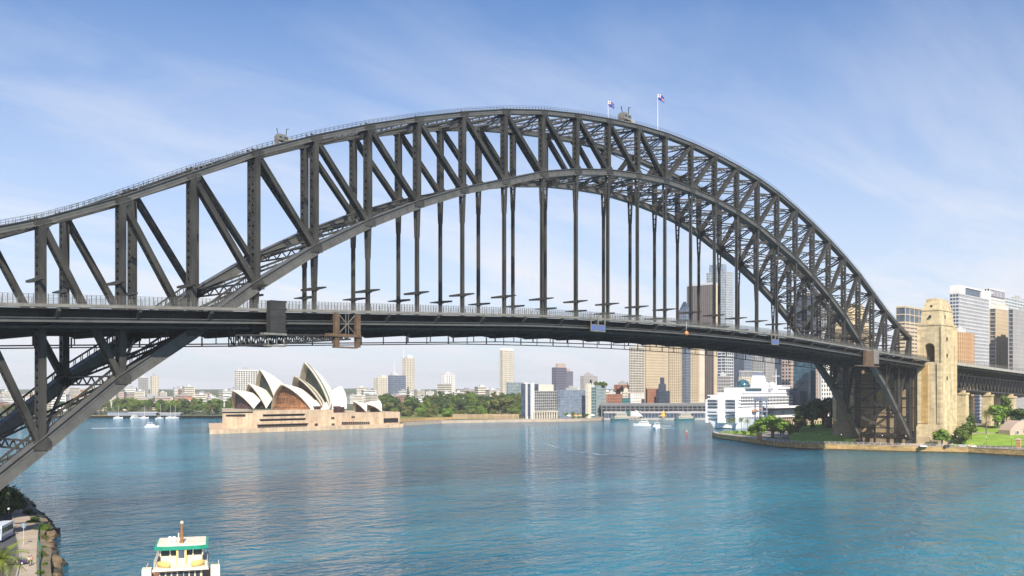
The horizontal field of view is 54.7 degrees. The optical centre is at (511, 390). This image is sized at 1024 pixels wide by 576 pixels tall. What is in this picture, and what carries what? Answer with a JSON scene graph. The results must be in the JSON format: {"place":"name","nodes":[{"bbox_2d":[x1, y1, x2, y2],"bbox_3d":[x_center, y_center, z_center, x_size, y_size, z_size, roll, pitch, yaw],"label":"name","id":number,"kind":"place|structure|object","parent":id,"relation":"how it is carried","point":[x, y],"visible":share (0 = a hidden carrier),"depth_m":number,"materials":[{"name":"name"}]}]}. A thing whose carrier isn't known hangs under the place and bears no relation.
{"place":"outdoors","nodes":[
{"label":"outdoors","id":0,"kind":"place"},
{"bbox_2d":[0,520,12,541],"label":"coach","id":1,"kind":"object","parent":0,"point":[6,529],"visible":1,"depth_m":207.12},
{"bbox_2d":[0,513,16,575],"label":"road","id":2,"kind":"structure","parent":0,"point":[9,541],"depth_m":203.13,"materials":[{"name":"asphalt"}]},
{"bbox_2d":[13,509,38,575],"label":"path","id":3,"kind":"structure","parent":0,"point":[31,534],"depth_m":207.09,"materials":[{"name":"concrete"}]},
{"bbox_2d":[9,499,51,575],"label":"ground","id":4,"kind":"structure","parent":0,"point":[47,549],"depth_m":194.32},
{"bbox_2d":[0,486,12,517],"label":"foreshore tree","id":5,"kind":"object","parent":4,"relation":"on","point":[5,500],"visible":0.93,"depth_m":237.04,"materials":[{"name":"green plant"}]},
{"bbox_2d":[4,484,22,513],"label":"foreshore tree","id":6,"kind":"object","parent":4,"relation":"on","point":[14,495],"visible":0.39,"depth_m":250.38,"materials":[{"name":"green plant"}]},
{"bbox_2d":[0,539,33,575],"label":"palm tree","id":7,"kind":"object","parent":4,"relation":"on","point":[4,555],"visible":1,"depth_m":127.86,"materials":[{"name":"green plant"}]},
{"bbox_2d":[0,388,613,415],"bbox_3d":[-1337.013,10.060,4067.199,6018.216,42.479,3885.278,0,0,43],"label":"hills","id":8,"kind":"structure","parent":0,"point":[215,392],"depth_m":1616.19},
{"bbox_2d":[181,399,195,412],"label":"garden tree","id":9,"kind":"object","parent":8,"relation":"on","point":[186,403],"visible":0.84,"depth_m":1264.37,"materials":[{"name":"green plant"}]},
{"bbox_2d":[182,385,194,397],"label":"apartment block","id":10,"kind":"structure","parent":8,"relation":"on","point":[188,389],"depth_m":1759.10,"materials":[{"name":"white concrete"}]},
{"bbox_2d":[437,382,451,394],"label":"apartment block","id":11,"kind":"structure","parent":8,"relation":"on","point":[444,387],"depth_m":1788.48,"materials":[{"name":"beige concrete"}]},
{"bbox_2d":[400,407,520,419],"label":"lawn","id":12,"kind":"structure","parent":0,"point":[503,411],"depth_m":1131.64,"materials":[{"name":"green plant"}]},
{"bbox_2d":[406,397,419,413],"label":"garden tree","id":13,"kind":"object","parent":12,"relation":"on","point":[413,403],"visible":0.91,"depth_m":1142.83,"materials":[{"name":"green plant"}]},
{"bbox_2d":[469,398,484,413],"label":"garden tree","id":14,"kind":"object","parent":12,"relation":"on","point":[473,401],"visible":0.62,"depth_m":1150.94,"materials":[{"name":"green plant"}]},
{"bbox_2d":[490,397,507,413],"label":"garden tree","id":15,"kind":"object","parent":12,"relation":"on","point":[498,404],"visible":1,"depth_m":1143.24,"materials":[{"name":"green plant"}]},
{"bbox_2d":[509,401,520,413],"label":"garden tree","id":16,"kind":"object","parent":12,"relation":"on","point":[514,409],"visible":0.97,"depth_m":1150.77,"materials":[{"name":"green plant"}]},
{"bbox_2d":[0,417,1023,575],"bbox_3d":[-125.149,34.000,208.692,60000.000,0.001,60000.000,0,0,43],"label":"water","id":17,"kind":"structure","parent":0,"point":[114,496],"depth_m":300.55,"materials":[{"name":"liquid"}]},
{"bbox_2d":[50,556,62,568],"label":"shore rock","id":18,"kind":"object","parent":17,"relation":"on","point":[56,561],"visible":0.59,"depth_m":187.08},
{"bbox_2d":[0,415,221,417],"bbox_3d":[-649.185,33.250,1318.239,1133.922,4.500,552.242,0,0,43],"label":"seawall","id":19,"kind":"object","parent":17,"relation":"in","point":[104,416],"depth_m":1225.35,"materials":[{"name":"stone"}]},
{"bbox_2d":[107,412,185,417],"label":"marina pontoon","id":20,"kind":"object","parent":17,"relation":"on","point":[154,414],"visible":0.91,"depth_m":1228.00,"materials":[{"name":"concrete"}]},
{"bbox_2d":[142,521,219,575],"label":"ferry","id":21,"kind":"object","parent":17,"relation":"on","point":[181,555],"visible":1,"depth_m":149.75,"materials":[{"name":"green paint"}]},
{"bbox_2d":[160,570,202,575],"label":"upper window","id":22,"kind":"structure","parent":21,"relation":"in","point":[180,573],"depth_m":146.32,"materials":[{"name":"black glass"}]},
{"bbox_2d":[161,549,201,555],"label":"wheelhouse window","id":23,"kind":"structure","parent":21,"relation":"in","point":[196,551],"depth_m":150.63,"materials":[{"name":"black glass"}]},
{"bbox_2d":[208,362,402,433],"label":"opera house","id":24,"kind":"structure","parent":17,"relation":"on","point":[309,399],"depth_m":873.48,"materials":[{"name":"white tile"}]},
{"bbox_2d":[402,417,664,425],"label":"quay wall","id":25,"kind":"structure","parent":17,"relation":"in","point":[491,421],"depth_m":1056.38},
{"bbox_2d":[603,411,625,419],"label":"ferry wharf","id":26,"kind":"structure","parent":17,"relation":"in","point":[608,415],"depth_m":1145.75,"materials":[{"name":"concrete"}]},
{"bbox_2d":[610,413,628,419],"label":"docked ferry","id":27,"kind":"object","parent":17,"relation":"on","point":[622,416],"visible":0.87,"depth_m":1134.60,"materials":[{"name":"white metal"}]},
{"bbox_2d":[639,411,661,419],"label":"ferry wharf","id":28,"kind":"structure","parent":17,"relation":"in","point":[651,415],"depth_m":1145.93,"materials":[{"name":"concrete"}]},
{"bbox_2d":[665,411,685,419],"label":"ferry wharf","id":29,"kind":"structure","parent":17,"relation":"in","point":[671,415],"depth_m":1145.57,"materials":[{"name":"metal"}]},
{"bbox_2d":[674,413,694,419],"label":"docked ferry","id":30,"kind":"object","parent":17,"relation":"on","point":[685,416],"visible":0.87,"depth_m":1134.75,"materials":[{"name":"white metal"}]},
{"bbox_2d":[685,411,704,419],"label":"ferry wharf","id":31,"kind":"structure","parent":17,"relation":"in","point":[698,415],"depth_m":1145.95,"materials":[{"name":"metal"}]},
{"bbox_2d":[705,372,793,428],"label":"cruise ship","id":32,"kind":"object","parent":17,"relation":"on","point":[722,409],"visible":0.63,"depth_m":894.61,"materials":[{"name":"white paint"}]},
{"bbox_2d":[712,431,1023,456],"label":"seawall","id":33,"kind":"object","parent":17,"relation":"on","point":[912,447],"visible":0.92,"depth_m":554.33,"materials":[{"name":"stone"}]},
{"bbox_2d":[0,0,1023,389],"label":"sky","id":34,"kind":"structure","parent":0,"point":[896,127],"materials":[{"name":"blue"}]},
{"bbox_2d":[403,416,1023,448],"bbox_3d":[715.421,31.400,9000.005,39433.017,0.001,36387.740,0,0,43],"label":"ground","id":35,"kind":"structure","parent":0,"point":[783,437],"depth_m":689.91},
{"bbox_2d":[51,395,68,410],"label":"apartment block","id":36,"kind":"structure","parent":35,"relation":"on","point":[64,398],"depth_m":1401.60,"materials":[{"name":"white concrete"}]},
{"bbox_2d":[138,375,147,395],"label":"apartment tower","id":37,"kind":"structure","parent":35,"relation":"on","point":[143,383],"depth_m":1904.88,"materials":[{"name":"grey concrete"}]},
{"bbox_2d":[150,373,158,395],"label":"apartment tower","id":38,"kind":"structure","parent":35,"relation":"on","point":[154,383],"depth_m":1803.09,"materials":[{"name":"beige concrete"}]},
{"bbox_2d":[165,403,179,412],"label":"garden tree","id":39,"kind":"object","parent":35,"relation":"on","point":[174,407],"visible":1,"depth_m":1234.36,"materials":[{"name":"green plant"}]},
{"bbox_2d":[234,367,257,390],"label":"apartment tower","id":40,"kind":"structure","parent":35,"relation":"on","point":[244,377],"depth_m":1508.40,"materials":[{"name":"white concrete"}]},
{"bbox_2d":[365,393,377,402],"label":"apartment block","id":41,"kind":"structure","parent":35,"relation":"on","point":[370,397],"depth_m":1518.61,"materials":[{"name":"beige concrete"}]},
{"bbox_2d":[374,375,387,400],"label":"apartment block","id":42,"kind":"structure","parent":35,"relation":"on","point":[381,385],"depth_m":1757.03,"materials":[{"name":"beige concrete"}]},
{"bbox_2d":[388,372,405,394],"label":"office building","id":43,"kind":"structure","parent":35,"relation":"on","point":[396,382],"depth_m":1708.28,"materials":[{"name":"blue glass"}]},
{"bbox_2d":[402,350,414,390],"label":"apartment tower","id":44,"kind":"structure","parent":35,"relation":"on","point":[408,366],"depth_m":1958.36,"materials":[{"name":"beige concrete"}]},
{"bbox_2d":[400,417,454,421],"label":"escarpment wall","id":45,"kind":"structure","parent":35,"relation":"on","point":[423,419],"depth_m":1039.19,"materials":[{"name":"stone"}]},
{"bbox_2d":[441,371,455,392],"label":"apartment tower","id":46,"kind":"structure","parent":35,"relation":"on","point":[448,377],"depth_m":1812.43,"materials":[{"name":"white concrete"}]},
{"bbox_2d":[452,414,518,418],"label":"escarpment wall","id":47,"kind":"structure","parent":35,"relation":"on","point":[486,416],"depth_m":1081.29,"materials":[{"name":"stone"}]},
{"bbox_2d":[500,348,513,393],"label":"apartment tower","id":48,"kind":"structure","parent":35,"relation":"on","point":[506,364],"depth_m":1756.80,"materials":[{"name":"beige concrete"}]},
{"bbox_2d":[506,382,523,393],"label":"apartment block","id":49,"kind":"structure","parent":35,"relation":"on","point":[513,387],"depth_m":1307.75,"materials":[{"name":"teal glass"}]},
{"bbox_2d":[521,383,557,418],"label":"apartment block","id":50,"kind":"structure","parent":35,"relation":"on","point":[538,401],"depth_m":1093.91,"materials":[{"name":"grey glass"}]},
{"bbox_2d":[552,363,572,390],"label":"office tower","id":51,"kind":"structure","parent":35,"relation":"on","point":[562,376],"depth_m":1428.85,"materials":[{"name":"purple glass"}]},
{"bbox_2d":[557,386,585,417],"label":"apartment block","id":52,"kind":"structure","parent":35,"relation":"on","point":[570,399],"depth_m":1124.75,"materials":[{"name":"blue glass"}]},
{"bbox_2d":[580,372,596,389],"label":"office tower","id":53,"kind":"structure","parent":35,"relation":"on","point":[587,377],"depth_m":1325.36,"materials":[{"name":"grey concrete"}]},
{"bbox_2d":[586,383,590,417],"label":"apartment block","id":54,"kind":"structure","parent":35,"relation":"on","point":[588,398],"depth_m":1121.18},
{"bbox_2d":[591,383,596,416],"bbox_3d":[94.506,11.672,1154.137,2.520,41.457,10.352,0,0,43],"label":"office building","id":55,"kind":"structure","parent":35,"relation":"on","point":[593,399],"depth_m":1154.05,"materials":[{"name":"teal glass"}]},
{"bbox_2d":[595,385,605,416],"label":"office building","id":56,"kind":"structure","parent":35,"relation":"on","point":[601,394],"depth_m":1196.08,"materials":[{"name":"teal glass"}]},
{"bbox_2d":[606,390,622,402],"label":"warehouse","id":57,"kind":"structure","parent":35,"relation":"on","point":[612,397],"depth_m":1226.61,"materials":[{"name":"red brick"}]},
{"bbox_2d":[614,381,628,393],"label":"warehouse","id":58,"kind":"structure","parent":35,"relation":"on","point":[621,386],"depth_m":1347.58,"materials":[{"name":"brown brick"}]},
{"bbox_2d":[628,393,644,414],"bbox_3d":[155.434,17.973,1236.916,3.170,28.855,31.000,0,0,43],"label":"office building","id":59,"kind":"structure","parent":35,"relation":"on","point":[637,397],"depth_m":1234.84,"materials":[{"name":"white concrete"}]},
{"bbox_2d":[629,344,644,392],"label":"apartment tower","id":60,"kind":"structure","parent":35,"relation":"on","point":[636,371],"depth_m":1277.56,"materials":[{"name":"beige concrete"}]},
{"bbox_2d":[645,389,657,402],"bbox_3d":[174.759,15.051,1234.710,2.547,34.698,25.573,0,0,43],"label":"office building","id":61,"kind":"structure","parent":35,"relation":"on","point":[650,395],"depth_m":1229.71,"materials":[{"name":"brown brick"}]},
{"bbox_2d":[600,403,704,416],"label":"elevated expressway","id":62,"kind":"structure","parent":35,"relation":"on","point":[630,407],"depth_m":1178.54,"materials":[{"name":"concrete"}]},
{"bbox_2d":[643,345,667,390],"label":"office tower","id":63,"kind":"structure","parent":35,"relation":"on","point":[656,366],"depth_m":1304.71,"materials":[{"name":"beige concrete"}]},
{"bbox_2d":[656,377,669,411],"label":"office building","id":64,"kind":"structure","parent":35,"relation":"on","point":[662,395],"depth_m":1230.13,"materials":[{"name":"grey glass"}]},
{"bbox_2d":[679,302,689,402],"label":"office building","id":65,"kind":"structure","parent":35,"relation":"on","point":[684,307],"depth_m":1352.80,"materials":[{"name":"blue glass"}]},
{"bbox_2d":[668,347,704,402],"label":"office tower","id":66,"kind":"structure","parent":35,"relation":"on","point":[697,378],"depth_m":1371.12,"materials":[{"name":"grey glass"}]},
{"bbox_2d":[687,282,717,398],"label":"office tower","id":67,"kind":"structure","parent":35,"relation":"on","point":[706,298],"depth_m":1406.10,"materials":[{"name":"grey glass"}]},
{"bbox_2d":[706,264,733,331],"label":"glass tower","id":68,"kind":"structure","parent":35,"relation":"on","point":[727,293],"depth_m":1607.21,"materials":[{"name":"glass"}]},
{"bbox_2d":[717,372,730,395],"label":"office building","id":69,"kind":"structure","parent":35,"relation":"on","point":[723,380],"depth_m":1202.67,"materials":[{"name":"white concrete"}]},
{"bbox_2d":[717,352,733,387],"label":"office tower","id":70,"kind":"structure","parent":35,"relation":"on","point":[725,365],"depth_m":1235.72,"materials":[{"name":"white concrete"}]},
{"bbox_2d":[734,353,743,387],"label":"office tower","id":71,"kind":"structure","parent":35,"relation":"on","point":[738,365],"depth_m":1267.61,"materials":[{"name":"blue glass"}]},
{"bbox_2d":[744,354,753,370],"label":"office tower","id":72,"kind":"structure","parent":35,"relation":"on","point":[748,365],"depth_m":1308.66,"materials":[{"name":"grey glass"}]},
{"bbox_2d":[738,371,761,387],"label":"office building","id":73,"kind":"structure","parent":35,"relation":"on","point":[746,375],"depth_m":1190.92,"materials":[{"name":"beige concrete"}]},
{"bbox_2d":[754,398,767,422],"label":"gangway gantry","id":74,"kind":"object","parent":35,"relation":"on","point":[760,404],"visible":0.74,"depth_m":798.21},
{"bbox_2d":[752,356,774,382],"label":"office tower","id":75,"kind":"structure","parent":35,"relation":"on","point":[767,369],"depth_m":1227.09,"materials":[{"name":"grey concrete"}]},
{"bbox_2d":[747,415,797,437],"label":"fig tree","id":76,"kind":"object","parent":35,"relation":"on","point":[773,423],"visible":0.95,"depth_m":644.06,"materials":[{"name":"green plant"}]},
{"bbox_2d":[775,358,781,384],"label":"office tower","id":77,"kind":"structure","parent":35,"relation":"on","point":[778,374],"depth_m":1151.68,"materials":[{"name":"blue glass"}]},
{"bbox_2d":[763,405,797,428],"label":"passenger terminal","id":78,"kind":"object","parent":35,"relation":"on","point":[784,412],"visible":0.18,"depth_m":808.58,"materials":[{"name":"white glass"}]},
{"bbox_2d":[782,359,793,387],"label":"office tower","id":79,"kind":"structure","parent":35,"relation":"on","point":[787,374],"depth_m":1022.10,"materials":[{"name":"beige concrete"}]},
{"bbox_2d":[789,330,815,404],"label":"glass tower","id":80,"kind":"structure","parent":35,"relation":"on","point":[804,391],"depth_m":964.11,"materials":[{"name":"glass"}]},
{"bbox_2d":[796,292,815,333],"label":"glass tower","id":81,"kind":"structure","parent":35,"relation":"on","point":[798,309],"depth_m":1248.42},
{"bbox_2d":[818,330,832,415],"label":"office tower","id":82,"kind":"structure","parent":35,"relation":"on","point":[824,390],"depth_m":903.20,"materials":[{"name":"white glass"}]},
{"bbox_2d":[832,303,871,437],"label":"bridge pylon","id":83,"kind":"object","parent":35,"relation":"on","point":[840,425],"visible":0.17,"depth_m":600.09,"materials":[{"name":"stone"}]},
{"bbox_2d":[900,437,916,444],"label":"arch bearing","id":84,"kind":"object","parent":35,"relation":"on","point":[908,441],"visible":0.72,"depth_m":568.32,"materials":[{"name":"metal"}]},
{"bbox_2d":[0,105,929,489],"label":"arch bridge","id":85,"kind":"structure","parent":84,"relation":"on","point":[126,325],"depth_m":310.24,"materials":[{"name":"grey metal"}]},
{"bbox_2d":[260,300,286,346],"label":"access tower","id":86,"kind":"structure","parent":85,"relation":"attached to","point":[276,323],"depth_m":243.17,"materials":[{"name":"metal"}]},
{"bbox_2d":[273,128,292,144],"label":"maintenance crane","id":87,"kind":"object","parent":85,"relation":"on","point":[278,136],"visible":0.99,"depth_m":256.52,"materials":[{"name":"metal"}]},
{"bbox_2d":[228,325,350,346],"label":"maintenance gantry","id":88,"kind":"object","parent":85,"relation":"hanging from","point":[255,337],"visible":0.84,"depth_m":249.64,"materials":[{"name":"metal"}]},
{"bbox_2d":[325,313,360,348],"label":"hanging scaffold","id":89,"kind":"object","parent":85,"relation":"hanging from","point":[336,335],"visible":1,"depth_m":259.56,"materials":[{"name":"metal"}]},
{"bbox_2d":[590,313,604,331],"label":"works platform","id":90,"kind":"structure","parent":85,"relation":"attached to","point":[597,328],"depth_m":339.25,"materials":[{"name":"metal"}]},
{"bbox_2d":[618,106,634,123],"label":"maintenance crane","id":91,"kind":"object","parent":85,"relation":"on","point":[624,115],"visible":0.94,"depth_m":366.33,"materials":[{"name":"metal"}]},
{"bbox_2d":[854,349,879,366],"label":"works box","id":92,"kind":"object","parent":85,"relation":"attached to","point":[870,358],"visible":1,"depth_m":504.03,"materials":[{"name":"metal"}]},
{"bbox_2d":[896,306,922,357],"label":"office building","id":93,"kind":"structure","parent":35,"relation":"on","point":[908,318],"depth_m":969.21,"materials":[{"name":"grey glass"}]},
{"bbox_2d":[858,368,968,443],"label":"bridge abutment","id":94,"kind":"object","parent":35,"relation":"on","point":[881,398],"visible":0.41,"depth_m":586.26,"materials":[{"name":"stone"}]},
{"bbox_2d":[916,298,957,445],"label":"bridge pylon","id":95,"kind":"object","parent":35,"relation":"on","point":[937,373],"visible":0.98,"depth_m":566.19,"materials":[{"name":"stone"}]},
{"bbox_2d":[931,429,950,445],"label":"weeping tree","id":96,"kind":"object","parent":35,"relation":"on","point":[941,435],"visible":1,"depth_m":548.99,"materials":[{"name":"green plant"}]},
{"bbox_2d":[957,326,973,395],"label":"office building","id":97,"kind":"structure","parent":35,"relation":"on","point":[965,346],"depth_m":862.44,"materials":[{"name":"orange concrete"}]},
{"bbox_2d":[949,285,992,419],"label":"glass tower","id":98,"kind":"structure","parent":35,"relation":"on","point":[970,306],"depth_m":1058.18,"materials":[{"name":"glass"}]},
{"bbox_2d":[957,359,1023,426],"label":"approach viaduct","id":99,"kind":"object","parent":35,"relation":"on","point":[991,384],"visible":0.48,"depth_m":671.00,"materials":[{"name":"concrete"}]},
{"bbox_2d":[984,288,1004,306],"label":"office tower","id":100,"kind":"structure","parent":35,"relation":"on","point":[997,296],"depth_m":1137.85,"materials":[{"name":"white concrete"}]},
{"bbox_2d":[989,303,1008,422],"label":"office tower","id":101,"kind":"structure","parent":35,"relation":"on","point":[998,334],"depth_m":956.25,"materials":[{"name":"grey glass"}]},
{"bbox_2d":[1005,295,1023,309],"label":"office tower","id":102,"kind":"structure","parent":35,"relation":"on","point":[1016,302],"depth_m":1213.26,"materials":[{"name":"white glass"}]},
{"bbox_2d":[1008,306,1023,420],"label":"office tower","id":103,"kind":"structure","parent":35,"relation":"on","point":[1015,338],"depth_m":905.64,"materials":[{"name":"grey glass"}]},
{"bbox_2d":[788,423,855,442],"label":"lawn","id":104,"kind":"structure","parent":0,"point":[805,434],"depth_m":605.99,"materials":[{"name":"green plant"}]},
{"bbox_2d":[792,418,806,431],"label":"park tree","id":105,"kind":"object","parent":104,"relation":"on","point":[800,423],"visible":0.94,"depth_m":638.19,"materials":[{"name":"green plant"}]},
{"bbox_2d":[792,397,832,427],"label":"fig tree","id":106,"kind":"object","parent":104,"relation":"on","point":[816,408],"visible":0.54,"depth_m":643.51,"materials":[{"name":"green plant"}]},
{"bbox_2d":[950,424,1023,445],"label":"lawn","id":107,"kind":"structure","parent":0,"point":[993,438],"depth_m":584.36,"materials":[{"name":"green plant"}]},
{"bbox_2d":[951,421,978,443],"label":"park tree","id":108,"kind":"object","parent":107,"relation":"on","point":[963,432],"visible":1,"depth_m":559.05,"materials":[{"name":"green plant"}]},
{"bbox_2d":[987,404,1012,427],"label":"park tree","id":109,"kind":"object","parent":107,"relation":"on","point":[999,413],"visible":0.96,"depth_m":646.64,"materials":[{"name":"green plant"}]},
{"bbox_2d":[1000,395,1012,421],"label":"park tree","id":110,"kind":"object","parent":107,"relation":"on","point":[1006,401],"visible":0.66,"depth_m":664.03,"materials":[{"name":"green plant"}]},
{"bbox_2d":[998,420,1023,434],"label":"pavilion","id":111,"kind":"object","parent":107,"relation":"on","point":[1013,427],"visible":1,"depth_m":605.35,"materials":[{"name":"fabric"}]},
{"bbox_2d":[1006,407,1023,420],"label":"park tree","id":112,"kind":"object","parent":107,"relation":"on","point":[1016,414],"visible":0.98,"depth_m":637.57,"materials":[{"name":"green plant"}]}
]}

